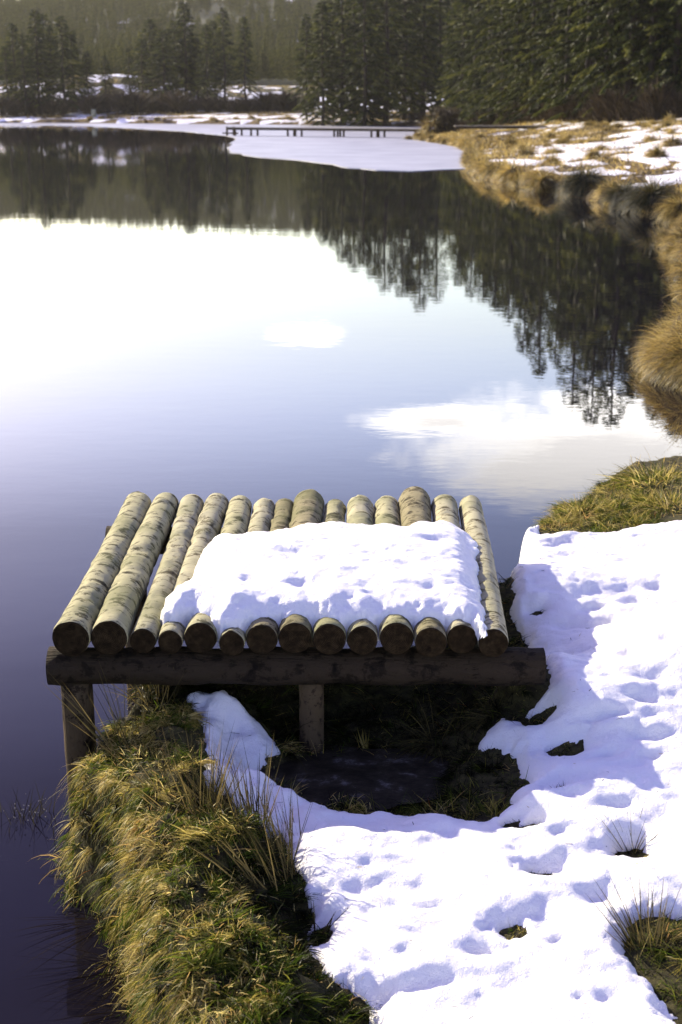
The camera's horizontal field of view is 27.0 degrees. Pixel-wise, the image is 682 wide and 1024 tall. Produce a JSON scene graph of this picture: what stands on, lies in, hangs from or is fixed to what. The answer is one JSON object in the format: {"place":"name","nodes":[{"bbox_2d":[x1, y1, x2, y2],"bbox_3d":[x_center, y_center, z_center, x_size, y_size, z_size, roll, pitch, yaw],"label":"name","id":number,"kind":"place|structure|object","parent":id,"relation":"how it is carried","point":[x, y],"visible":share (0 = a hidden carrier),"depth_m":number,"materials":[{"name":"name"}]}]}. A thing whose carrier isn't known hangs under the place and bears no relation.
{"place":"outdoors","nodes":[
{"label":"outdoors","id":0,"kind":"place"},
{"bbox_2d":[0,126,681,1023],"bbox_3d":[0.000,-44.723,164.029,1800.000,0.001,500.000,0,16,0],"label":"lake water","id":1,"kind":"structure","parent":0,"point":[202,316],"depth_m":13.67,"materials":[{"name":"blue liquid"}]},
{"bbox_2d":[0,779,67,832],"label":"reed cluster","id":2,"kind":"object","parent":1,"relation":"on","point":[30,804],"visible":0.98,"depth_m":4.96,"materials":[{"name":"beige"}]},
{"bbox_2d":[7,903,110,973],"bbox_3d":[-0.842,1.244,4.088,0.318,0.180,0.309,0,16,0],"label":"rush clump","id":3,"kind":"object","parent":1,"relation":"on","point":[76,942],"visible":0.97,"depth_m":4.15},
{"bbox_2d":[12,943,133,1022],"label":"rush clump","id":4,"kind":"object","parent":1,"relation":"on","point":[117,985],"visible":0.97,"depth_m":3.92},
{"bbox_2d":[44,969,138,1023],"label":"rush clump","id":5,"kind":"object","parent":1,"relation":"on","point":[110,1008],"visible":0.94,"depth_m":3.78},
{"bbox_2d":[0,123,464,171],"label":"lake ice","id":6,"kind":"structure","parent":1,"relation":"on","point":[393,151],"depth_m":80.84,"materials":[{"name":"ice"}]},
{"bbox_2d":[629,327,664,375],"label":"grass tussock","id":7,"kind":"object","parent":1,"relation":"on","point":[643,349],"depth_m":13.19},
{"bbox_2d":[653,334,681,392],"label":"grass tussock","id":8,"kind":"object","parent":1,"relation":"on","point":[679,381],"depth_m":12.36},
{"bbox_2d":[0,0,681,1023],"bbox_3d":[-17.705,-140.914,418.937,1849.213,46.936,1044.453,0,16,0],"label":"ground","id":9,"kind":"structure","parent":0,"point":[518,698],"depth_m":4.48,"materials":[{"name":"plant"}]},
{"bbox_2d":[0,44,21,101],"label":"spruce tree","id":10,"kind":"object","parent":9,"relation":"on","point":[10,74],"visible":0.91,"depth_m":188.07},
{"bbox_2d":[0,94,23,116],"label":"bare shrub","id":11,"kind":"object","parent":9,"relation":"on","point":[4,109],"visible":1,"depth_m":186.15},
{"bbox_2d":[0,23,34,99],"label":"spruce tree","id":12,"kind":"object","parent":9,"relation":"on","point":[11,26],"visible":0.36,"depth_m":192.83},
{"bbox_2d":[11,32,39,115],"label":"spruce tree","id":13,"kind":"object","parent":9,"relation":"on","point":[22,74],"visible":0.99,"depth_m":187.04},
{"bbox_2d":[21,9,55,114],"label":"spruce tree","id":14,"kind":"object","parent":9,"relation":"on","point":[33,35],"visible":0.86,"depth_m":188.44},
{"bbox_2d":[26,14,67,99],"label":"spruce tree","id":15,"kind":"object","parent":9,"relation":"on","point":[45,18],"visible":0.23,"depth_m":198.34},
{"bbox_2d":[39,25,59,98],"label":"spruce tree","id":16,"kind":"object","parent":9,"relation":"on","point":[51,40],"visible":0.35,"depth_m":195.87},
{"bbox_2d":[40,100,67,115],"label":"bare shrub","id":17,"kind":"object","parent":9,"relation":"on","point":[54,109],"visible":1,"depth_m":186.44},
{"bbox_2d":[41,16,91,114],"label":"spruce tree","id":18,"kind":"object","parent":9,"relation":"on","point":[61,73],"visible":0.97,"depth_m":187.69,"materials":[{"name":"plant"}]},
{"bbox_2d":[52,31,95,100],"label":"spruce tree","id":19,"kind":"object","parent":9,"relation":"on","point":[74,40],"visible":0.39,"depth_m":194.30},
{"bbox_2d":[77,51,98,97],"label":"spruce tree","id":20,"kind":"object","parent":9,"relation":"on","point":[88,73],"visible":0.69,"depth_m":193.84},
{"bbox_2d":[73,92,104,114],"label":"bare shrub","id":21,"kind":"object","parent":9,"relation":"on","point":[87,103],"visible":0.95,"depth_m":187.19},
{"bbox_2d":[94,55,117,97],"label":"spruce tree","id":22,"kind":"object","parent":9,"relation":"on","point":[109,76],"visible":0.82,"depth_m":201.53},
{"bbox_2d":[47,662,183,757],"bbox_3d":[-0.717,0.591,4.503,0.491,0.342,0.521,0,16,0],"label":"rush clump","id":23,"kind":"object","parent":9,"relation":"on","point":[102,736],"visible":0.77,"depth_m":4.53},
{"bbox_2d":[102,91,141,113],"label":"bare shrub","id":24,"kind":"object","parent":9,"relation":"on","point":[121,101],"visible":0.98,"depth_m":186.44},
{"bbox_2d":[117,48,138,92],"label":"spruce tree","id":25,"kind":"object","parent":9,"relation":"on","point":[129,63],"visible":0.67,"depth_m":202.29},
{"bbox_2d":[119,89,155,113],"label":"bare shrub","id":26,"kind":"object","parent":9,"relation":"on","point":[136,106],"visible":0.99,"depth_m":186.46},
{"bbox_2d":[104,684,177,708],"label":"rush clump","id":27,"kind":"object","parent":9,"relation":"on","point":[137,688],"visible":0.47,"depth_m":4.70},
{"bbox_2d":[122,39,160,95],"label":"spruce tree","id":28,"kind":"object","parent":9,"relation":"on","point":[141,74],"visible":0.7,"depth_m":197.38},
{"bbox_2d":[131,18,168,92],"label":"spruce tree","id":29,"kind":"object","parent":9,"relation":"on","point":[149,33],"visible":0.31,"depth_m":203.14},
{"bbox_2d":[142,30,190,97],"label":"spruce tree","id":30,"kind":"object","parent":9,"relation":"on","point":[160,49],"visible":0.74,"depth_m":193.34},
{"bbox_2d":[98,709,248,817],"bbox_3d":[-0.468,0.711,4.055,0.482,0.283,0.477,10,19,30],"label":"rush clump","id":31,"kind":"object","parent":9,"relation":"on","point":[194,791],"visible":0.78,"depth_m":4.01,"materials":[{"name":"plant"}]},
{"bbox_2d":[151,20,196,96],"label":"spruce tree","id":32,"kind":"object","parent":9,"relation":"on","point":[169,29],"visible":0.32,"depth_m":200.33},
{"bbox_2d":[157,88,194,113],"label":"bare shrub","id":33,"kind":"object","parent":9,"relation":"on","point":[179,103],"visible":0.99,"depth_m":186.42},
{"bbox_2d":[166,0,211,98],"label":"spruce tree","id":34,"kind":"object","parent":9,"relation":"on","point":[180,26],"visible":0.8,"depth_m":197.44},
{"bbox_2d":[182,38,212,99],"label":"spruce tree","id":35,"kind":"object","parent":9,"relation":"on","point":[192,88],"visible":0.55,"depth_m":199.11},
{"bbox_2d":[195,94,219,111],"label":"bare shrub","id":36,"kind":"object","parent":9,"relation":"on","point":[207,104],"visible":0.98,"depth_m":188.95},
{"bbox_2d":[193,24,222,98],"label":"spruce tree","id":37,"kind":"object","parent":9,"relation":"on","point":[204,42],"visible":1,"depth_m":191.56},
{"bbox_2d":[144,737,283,830],"bbox_3d":[-0.358,0.768,4.033,0.401,0.268,0.462,0,16,0],"label":"rush clump","id":38,"kind":"object","parent":9,"relation":"on","point":[228,796],"visible":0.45,"depth_m":4.06,"materials":[{"name":"plant"}]},
{"bbox_2d":[196,20,232,98],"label":"spruce tree","id":39,"kind":"object","parent":9,"relation":"on","point":[215,43],"visible":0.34,"depth_m":199.86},
{"bbox_2d":[209,7,239,110],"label":"spruce tree","id":40,"kind":"object","parent":9,"relation":"on","point":[222,57],"visible":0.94,"depth_m":193.96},
{"bbox_2d":[0,0,461,81],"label":"hillside forest","id":41,"kind":"object","parent":9,"relation":"on","point":[281,54],"visible":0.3,"depth_m":374.26,"materials":[{"name":"plant"}]},
{"bbox_2d":[157,777,315,891],"bbox_3d":[-0.290,0.841,3.868,0.460,0.235,0.399,-3,16,-11],"label":"rush clump","id":42,"kind":"object","parent":9,"relation":"on","point":[245,871],"visible":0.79,"depth_m":3.81,"materials":[{"name":"plant"}]},
{"bbox_2d":[228,16,259,96],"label":"spruce tree","id":43,"kind":"object","parent":9,"relation":"on","point":[246,69],"visible":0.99,"depth_m":190.48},
{"bbox_2d":[232,93,260,112],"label":"bare shrub","id":44,"kind":"object","parent":9,"relation":"on","point":[247,101],"visible":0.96,"depth_m":187.17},
{"bbox_2d":[244,88,281,111],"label":"bare shrub","id":45,"kind":"object","parent":9,"relation":"on","point":[266,103],"visible":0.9,"depth_m":188.37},
{"bbox_2d":[268,88,296,111],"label":"bare shrub","id":46,"kind":"object","parent":9,"relation":"on","point":[282,97],"visible":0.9,"depth_m":186.57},
{"bbox_2d":[224,687,349,775],"bbox_3d":[-0.194,0.704,4.746,0.522,0.261,0.486,0,16,0],"label":"rush clump","id":47,"kind":"object","parent":9,"relation":"on","point":[289,745],"visible":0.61,"depth_m":4.74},
{"bbox_2d":[46,486,545,828],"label":"log platform","id":48,"kind":"structure","parent":9,"relation":"on","point":[112,610],"depth_m":4.63,"materials":[{"name":"brown wood"}]},
{"bbox_2d":[160,520,487,646],"bbox_3d":[-0.039,0.217,5.051,1.120,0.168,1.152,0,16,0],"label":"snow slab","id":49,"kind":"object","parent":48,"relation":"on","point":[346,575],"depth_m":4.82,"materials":[{"name":"white"}]},
{"bbox_2d":[287,14,321,119],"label":"spruce tree","id":50,"kind":"object","parent":9,"relation":"on","point":[299,74],"visible":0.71,"depth_m":160.04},
{"bbox_2d":[299,0,347,125],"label":"spruce tree","id":51,"kind":"object","parent":9,"relation":"on","point":[310,103],"visible":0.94,"depth_m":152.46,"materials":[{"name":"plant"}]},
{"bbox_2d":[222,126,432,136],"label":"wooden jetty","id":52,"kind":"object","parent":9,"relation":"on","point":[294,129],"visible":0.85,"depth_m":104.28,"materials":[{"name":"grey wood"}]},
{"bbox_2d":[309,0,358,115],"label":"spruce tree","id":53,"kind":"object","parent":9,"relation":"on","point":[331,3],"visible":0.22,"depth_m":168.89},
{"bbox_2d":[0,0,681,1023],"bbox_3d":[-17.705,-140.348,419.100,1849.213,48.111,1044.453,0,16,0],"label":"snow cover","id":54,"kind":"object","parent":9,"relation":"on","point":[396,894],"visible":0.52,"depth_m":3.99,"materials":[{"name":"white"}]},
{"bbox_2d":[0,72,681,516],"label":"meadow grass","id":55,"kind":"structure","parent":9,"relation":"on","point":[500,150],"depth_m":64.93,"materials":[{"name":"plant"}]},
{"bbox_2d":[315,0,371,125],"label":"spruce tree","id":56,"kind":"object","parent":9,"relation":"on","point":[342,45],"visible":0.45,"depth_m":154.69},
{"bbox_2d":[260,745,449,813],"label":"frozen puddle","id":57,"kind":"object","parent":9,"relation":"on","point":[379,776],"visible":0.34,"depth_m":4.56,"materials":[{"name":"ice"}]},
{"bbox_2d":[330,0,382,113],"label":"spruce tree","id":58,"kind":"object","parent":9,"relation":"on","point":[351,15],"visible":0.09,"depth_m":172.24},
{"bbox_2d":[329,0,400,125],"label":"spruce tree","id":59,"kind":"object","parent":9,"relation":"on","point":[362,86],"visible":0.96,"depth_m":149.46,"materials":[{"name":"plant"}]},
{"bbox_2d":[345,0,403,114],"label":"spruce tree","id":60,"kind":"object","parent":9,"relation":"on","point":[390,44],"visible":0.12,"depth_m":167.22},
{"bbox_2d":[344,0,426,123],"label":"spruce tree","id":61,"kind":"object","parent":9,"relation":"on","point":[386,30],"visible":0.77,"depth_m":151.96,"materials":[{"name":"plant"}]},
{"bbox_2d":[351,0,445,119],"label":"spruce tree","id":62,"kind":"object","parent":9,"relation":"on","point":[420,44],"visible":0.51,"depth_m":156.46,"materials":[{"name":"plant"}]},
{"bbox_2d":[382,0,449,112],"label":"spruce tree","id":63,"kind":"object","parent":9,"relation":"on","point":[408,45],"visible":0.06,"depth_m":175.99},
{"bbox_2d":[382,0,454,118],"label":"spruce tree","id":64,"kind":"object","parent":9,"relation":"on","point":[425,57],"visible":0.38,"depth_m":161.23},
{"bbox_2d":[377,686,467,769],"bbox_3d":[0.303,0.731,4.754,0.423,0.300,0.425,11,19,33],"label":"rush clump","id":65,"kind":"object","parent":9,"relation":"on","point":[417,743],"visible":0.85,"depth_m":4.76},
{"bbox_2d":[400,0,459,110],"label":"spruce tree","id":66,"kind":"object","parent":9,"relation":"on","point":[441,20],"visible":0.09,"depth_m":165.95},
{"bbox_2d":[415,111,447,133],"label":"grass tussock","id":67,"kind":"object","parent":9,"relation":"on","point":[428,126],"depth_m":96.93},
{"bbox_2d":[430,104,462,133],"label":"twiggy bush","id":68,"kind":"object","parent":9,"relation":"on","point":[450,113],"visible":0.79,"depth_m":97.02,"materials":[{"name":"plant"}]},
{"bbox_2d":[431,0,480,118],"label":"spruce tree","id":69,"kind":"object","parent":9,"relation":"on","point":[452,36],"visible":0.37,"depth_m":133.07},
{"bbox_2d":[434,1,480,116],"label":"spruce tree","id":70,"kind":"object","parent":9,"relation":"on","point":[449,83],"visible":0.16,"depth_m":135.68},
{"bbox_2d":[441,0,497,123],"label":"spruce tree","id":71,"kind":"object","parent":9,"relation":"on","point":[456,97],"visible":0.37,"depth_m":127.58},
{"bbox_2d":[457,0,506,124],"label":"spruce tree","id":72,"kind":"object","parent":9,"relation":"on","point":[479,19],"visible":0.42,"depth_m":121.85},
{"bbox_2d":[459,0,508,123],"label":"spruce tree","id":73,"kind":"object","parent":9,"relation":"on","point":[475,63],"visible":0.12,"depth_m":124.49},
{"bbox_2d":[440,685,530,739],"bbox_3d":[0.521,0.661,4.753,0.354,0.245,0.388,7,18,24],"label":"rush clump","id":74,"kind":"object","parent":9,"relation":"on","point":[484,716],"visible":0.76,"depth_m":4.72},
{"bbox_2d":[465,0,526,124],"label":"spruce tree","id":75,"kind":"object","parent":9,"relation":"on","point":[495,13],"visible":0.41,"depth_m":115.04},
{"bbox_2d":[469,0,526,114],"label":"spruce tree","id":76,"kind":"object","parent":9,"relation":"on","point":[496,69],"visible":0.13,"depth_m":117.67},
{"bbox_2d":[454,125,544,128],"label":"boardwalk","id":77,"kind":"structure","parent":9,"relation":"on","point":[494,126],"depth_m":88.93,"materials":[{"name":"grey wood"}]},
{"bbox_2d":[494,157,523,183],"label":"grass tussock","id":78,"kind":"object","parent":9,"relation":"on","point":[507,169],"depth_m":43.84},
{"bbox_2d":[478,0,540,124],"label":"spruce tree","id":79,"kind":"object","parent":9,"relation":"on","point":[490,99],"visible":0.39,"depth_m":109.41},
{"bbox_2d":[483,0,551,111],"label":"spruce tree","id":80,"kind":"object","parent":9,"relation":"on","point":[505,70],"visible":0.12,"depth_m":109.56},
{"bbox_2d":[495,0,562,120],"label":"spruce tree","id":81,"kind":"object","parent":9,"relation":"on","point":[520,28],"visible":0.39,"depth_m":104.58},
{"bbox_2d":[520,164,561,192],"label":"grass tussock","id":82,"kind":"object","parent":9,"relation":"on","point":[544,182],"depth_m":39.65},
{"bbox_2d":[513,0,571,121],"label":"spruce tree","id":83,"kind":"object","parent":9,"relation":"on","point":[526,94],"visible":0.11,"depth_m":105.76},
{"bbox_2d":[507,0,581,122],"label":"spruce tree","id":84,"kind":"object","parent":9,"relation":"on","point":[535,40],"visible":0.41,"depth_m":99.04,"materials":[{"name":"plant"}]},
{"bbox_2d":[526,1,599,118],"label":"spruce tree","id":85,"kind":"object","parent":9,"relation":"on","point":[567,78],"visible":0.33,"depth_m":94.28,"materials":[{"name":"plant"}]},
{"bbox_2d":[533,511,592,528],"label":"grass clump","id":86,"kind":"object","parent":9,"relation":"on","point":[554,515],"visible":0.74,"depth_m":6.66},
{"bbox_2d":[560,96,584,120],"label":"bare shrub","id":87,"kind":"object","parent":9,"relation":"on","point":[573,103],"visible":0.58,"depth_m":91.00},
{"bbox_2d":[529,0,635,123],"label":"spruce tree","id":88,"kind":"object","parent":9,"relation":"on","point":[575,68],"visible":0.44,"depth_m":90.53,"materials":[{"name":"plant"}]},
{"bbox_2d":[544,494,621,517],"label":"grass clump","id":89,"kind":"object","parent":9,"relation":"on","point":[559,505],"visible":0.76,"depth_m":6.85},
{"bbox_2d":[552,159,620,198],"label":"grass tussock","id":90,"kind":"object","parent":9,"relation":"on","point":[572,184],"depth_m":37.38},
{"bbox_2d":[551,0,644,118],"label":"spruce tree","id":91,"kind":"object","parent":9,"relation":"on","point":[610,31],"visible":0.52,"depth_m":86.19,"materials":[{"name":"plant"}]},
{"bbox_2d":[581,81,620,123],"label":"bare shrub","id":92,"kind":"object","parent":9,"relation":"on","point":[598,103],"visible":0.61,"depth_m":84.55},
{"bbox_2d":[571,0,638,101],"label":"spruce tree","id":93,"kind":"object","parent":9,"relation":"on","point":[599,70],"visible":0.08,"depth_m":91.18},
{"bbox_2d":[568,490,646,518],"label":"grass clump","id":94,"kind":"object","parent":9,"relation":"on","point":[607,503],"visible":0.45,"depth_m":6.85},
{"bbox_2d":[593,88,623,121],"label":"bare shrub","id":95,"kind":"object","parent":9,"relation":"on","point":[608,104],"visible":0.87,"depth_m":83.59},
{"bbox_2d":[595,172,643,209],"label":"grass tussock","id":96,"kind":"object","parent":9,"relation":"on","point":[613,192],"depth_m":33.55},
{"bbox_2d":[606,84,638,121],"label":"bare shrub","id":97,"kind":"object","parent":9,"relation":"on","point":[616,114],"visible":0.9,"depth_m":82.94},
{"bbox_2d":[610,91,639,121],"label":"bare shrub","id":98,"kind":"object","parent":9,"relation":"on","point":[628,114],"visible":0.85,"depth_m":82.43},
{"bbox_2d":[574,0,681,118],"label":"spruce tree","id":99,"kind":"object","parent":9,"relation":"on","point":[628,48],"visible":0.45,"depth_m":84.05,"materials":[{"name":"plant"}]},
{"bbox_2d":[591,798,668,851],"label":"rush clump","id":100,"kind":"object","parent":9,"relation":"on","point":[630,833],"visible":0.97,"depth_m":3.92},
{"bbox_2d":[586,870,681,953],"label":"rush clump","id":101,"kind":"object","parent":9,"relation":"on","point":[659,923],"visible":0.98,"depth_m":3.50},
{"bbox_2d":[593,458,681,493],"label":"grass clump","id":102,"kind":"object","parent":9,"relation":"on","point":[637,477],"visible":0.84,"depth_m":7.29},
{"bbox_2d":[606,0,681,102],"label":"spruce tree","id":103,"kind":"object","parent":9,"relation":"on","point":[650,59],"visible":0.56,"depth_m":82.14,"materials":[{"name":"plant"}]},
{"bbox_2d":[606,169,681,215],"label":"grass tussock","id":104,"kind":"object","parent":9,"relation":"on","point":[642,198],"depth_m":31.58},
{"bbox_2d":[626,76,669,120],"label":"bare shrub","id":105,"kind":"object","parent":9,"relation":"on","point":[646,113],"visible":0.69,"depth_m":81.03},
{"bbox_2d":[622,483,681,517],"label":"grass clump","id":106,"kind":"object","parent":9,"relation":"on","point":[659,498],"visible":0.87,"depth_m":6.89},
{"bbox_2d":[630,317,679,380],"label":"grass tussock","id":107,"kind":"object","parent":9,"relation":"on","point":[646,358],"depth_m":12.89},
{"bbox_2d":[641,144,669,158],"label":"grass tussock","id":108,"kind":"object","parent":9,"relation":"on","point":[656,152],"depth_m":44.91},
{"bbox_2d":[630,0,681,100],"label":"spruce tree","id":109,"kind":"object","parent":9,"relation":"on","point":[677,35],"visible":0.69,"depth_m":81.43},
{"bbox_2d":[635,0,681,88],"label":"spruce tree","id":110,"kind":"object","parent":9,"relation":"on","point":[677,61],"visible":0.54,"depth_m":80.72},
{"bbox_2d":[636,75,681,119],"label":"bare shrub","id":111,"kind":"object","parent":9,"relation":"on","point":[659,97],"visible":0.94,"depth_m":80.41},
{"bbox_2d":[637,324,681,389],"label":"grass tussock","id":112,"kind":"object","parent":9,"relation":"on","point":[662,361],"depth_m":12.59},
{"bbox_2d":[645,180,681,225],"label":"grass tussock","id":113,"kind":"object","parent":9,"relation":"on","point":[670,208],"depth_m":29.03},
{"bbox_2d":[646,301,681,379],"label":"grass tussock","id":114,"kind":"object","parent":9,"relation":"on","point":[666,338],"depth_m":12.75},
{"bbox_2d":[654,130,681,146],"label":"grass tussock","id":115,"kind":"object","parent":9,"relation":"on","point":[672,142],"depth_m":49.97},
{"bbox_2d":[657,221,681,249],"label":"grass tussock","id":116,"kind":"object","parent":9,"relation":"on","point":[675,235],"depth_m":23.53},
{"bbox_2d":[662,91,681,118],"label":"bare shrub","id":117,"kind":"object","parent":9,"relation":"on","point":[673,111],"visible":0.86,"depth_m":79.67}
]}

